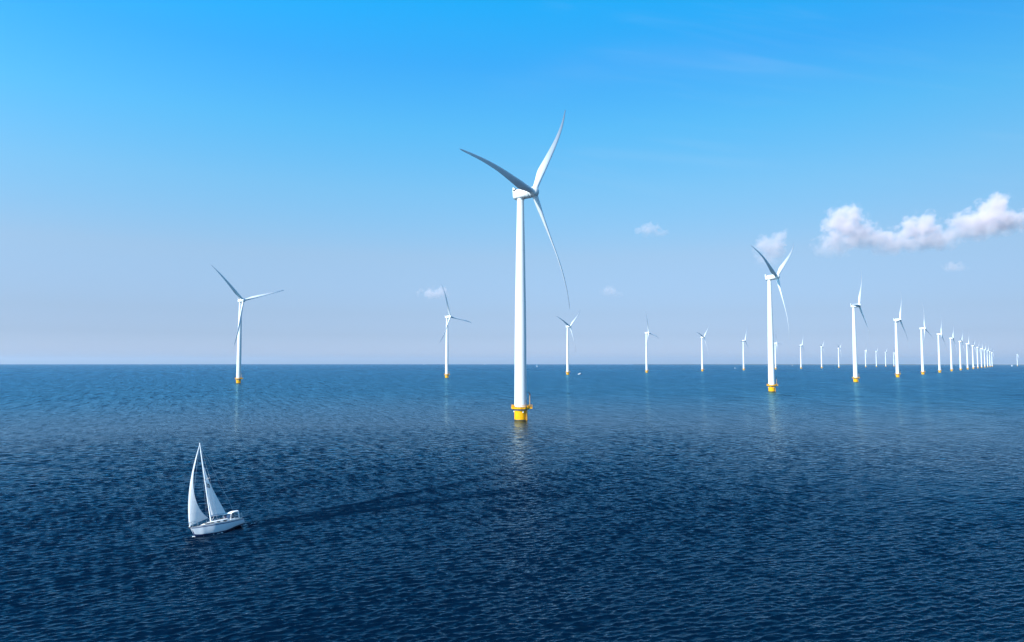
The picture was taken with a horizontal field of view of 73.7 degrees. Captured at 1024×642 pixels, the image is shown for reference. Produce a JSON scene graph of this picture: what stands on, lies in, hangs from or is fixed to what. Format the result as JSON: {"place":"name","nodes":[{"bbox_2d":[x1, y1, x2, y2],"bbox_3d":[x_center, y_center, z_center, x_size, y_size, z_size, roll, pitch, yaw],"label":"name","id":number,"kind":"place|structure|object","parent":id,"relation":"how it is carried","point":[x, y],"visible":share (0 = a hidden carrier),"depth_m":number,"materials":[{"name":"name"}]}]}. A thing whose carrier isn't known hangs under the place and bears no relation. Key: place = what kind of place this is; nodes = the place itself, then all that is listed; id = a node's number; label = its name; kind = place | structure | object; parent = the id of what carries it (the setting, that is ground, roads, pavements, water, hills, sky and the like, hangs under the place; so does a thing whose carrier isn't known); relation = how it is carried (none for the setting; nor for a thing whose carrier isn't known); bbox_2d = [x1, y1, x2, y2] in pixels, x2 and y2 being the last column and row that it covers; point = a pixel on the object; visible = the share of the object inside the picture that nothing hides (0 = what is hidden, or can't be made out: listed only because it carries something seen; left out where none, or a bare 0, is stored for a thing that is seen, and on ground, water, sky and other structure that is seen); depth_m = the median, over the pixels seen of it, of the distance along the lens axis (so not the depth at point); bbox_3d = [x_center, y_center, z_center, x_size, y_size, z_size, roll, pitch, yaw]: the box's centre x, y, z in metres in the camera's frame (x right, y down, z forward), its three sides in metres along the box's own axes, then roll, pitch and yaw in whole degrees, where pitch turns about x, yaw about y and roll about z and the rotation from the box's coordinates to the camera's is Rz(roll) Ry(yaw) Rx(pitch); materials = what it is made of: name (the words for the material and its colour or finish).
{"place":"outdoors","nodes":[
{"label":"outdoors","id":0,"kind":"place"},
{"bbox_2d":[0,364,1023,641],"bbox_3d":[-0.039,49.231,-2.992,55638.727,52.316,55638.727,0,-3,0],"label":"water","id":1,"kind":"structure","parent":0,"point":[582,502],"depth_m":113.48,"materials":[{"name":"blue liquid"}]},
{"bbox_2d":[188,441,244,536],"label":"sailing yacht","id":2,"kind":"object","parent":1,"relation":"on","point":[216,526],"visible":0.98,"depth_m":94.99,"materials":[{"name":"white fabric"}]},
{"bbox_2d":[211,265,283,382],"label":"wind turbine","id":3,"kind":"object","parent":1,"relation":"in","point":[241,301],"visible":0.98,"depth_m":767.91,"materials":[{"name":"white metal"}]},
{"bbox_2d":[441,284,470,377],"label":"wind turbine","id":4,"kind":"object","parent":1,"relation":"in","point":[446,374],"visible":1,"depth_m":1045.18,"materials":[{"name":"white metal"}]},
{"bbox_2d":[460,110,569,420],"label":"wind turbine","id":5,"kind":"object","parent":1,"relation":"in","point":[520,407],"visible":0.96,"depth_m":279.05,"materials":[{"name":"white metal"}]},
{"bbox_2d":[558,311,579,374],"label":"wind turbine","id":6,"kind":"object","parent":1,"relation":"in","point":[567,353],"visible":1,"depth_m":1323.26,"materials":[{"name":"white metal"}]},
{"bbox_2d":[645,316,656,372],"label":"wind turbine","id":7,"kind":"object","parent":1,"relation":"in","point":[646,333],"visible":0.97,"depth_m":1599.40,"materials":[{"name":"white metal"}]},
{"bbox_2d":[697,326,708,370],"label":"wind turbine","id":8,"kind":"object","parent":1,"relation":"in","point":[702,369],"visible":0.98,"depth_m":1878.03,"materials":[{"name":"white metal"}]},
{"bbox_2d":[741,330,747,369],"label":"wind turbine","id":9,"kind":"object","parent":1,"relation":"in","point":[743,368],"visible":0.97,"depth_m":2155.00,"materials":[{"name":"white metal"}]},
{"bbox_2d":[752,244,793,391],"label":"wind turbine","id":10,"kind":"object","parent":1,"relation":"in","point":[771,385],"visible":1,"depth_m":555.81,"materials":[{"name":"white metal"}]},
{"bbox_2d":[774,330,779,368],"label":"wind turbine","id":11,"kind":"object","parent":1,"relation":"in","point":[775,351],"visible":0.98,"depth_m":2431.66,"materials":[{"name":"white metal"}]},
{"bbox_2d":[799,340,805,368],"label":"wind turbine","id":12,"kind":"object","parent":1,"relation":"in","point":[800,355],"visible":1,"depth_m":2709.12,"materials":[{"name":"white metal"}]},
{"bbox_2d":[850,274,869,381],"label":"wind turbine","id":13,"kind":"object","parent":1,"relation":"in","point":[855,369],"visible":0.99,"depth_m":833.95,"materials":[{"name":"white metal"}]},
{"bbox_2d":[893,292,907,376],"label":"wind turbine","id":14,"kind":"object","parent":1,"relation":"in","point":[897,373],"visible":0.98,"depth_m":1111.50,"materials":[{"name":"white metal"}]},
{"bbox_2d":[919,308,930,373],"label":"wind turbine","id":15,"kind":"object","parent":1,"relation":"in","point":[922,357],"visible":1,"depth_m":1387.35,"materials":[{"name":"white metal"}]},
{"bbox_2d":[937,320,945,372],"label":"wind turbine","id":16,"kind":"object","parent":1,"relation":"in","point":[939,364],"visible":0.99,"depth_m":1665.21,"materials":[{"name":"white metal"}]},
{"bbox_2d":[949,326,956,370],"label":"wind turbine","id":17,"kind":"object","parent":1,"relation":"in","point":[951,367],"visible":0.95,"depth_m":1942.91,"materials":[{"name":"white metal"}]},
{"bbox_2d":[958,335,963,369],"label":"wind turbine","id":18,"kind":"object","parent":1,"relation":"in","point":[960,352],"visible":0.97,"depth_m":2220.59,"materials":[{"name":"white metal"}]},
{"bbox_2d":[966,332,971,368],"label":"wind turbine","id":19,"kind":"object","parent":1,"relation":"in","point":[967,352],"visible":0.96,"depth_m":2498.64,"materials":[{"name":"white metal"}]},
{"bbox_2d":[971,343,976,368],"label":"wind turbine","id":20,"kind":"object","parent":1,"relation":"in","point":[972,356],"visible":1,"depth_m":2773.93,"materials":[{"name":"white metal"}]},
{"bbox_2d":[0,0,1023,364],"label":"sky","id":21,"kind":"structure","parent":0,"point":[309,150],"materials":[{"name":"blue"}]}
]}

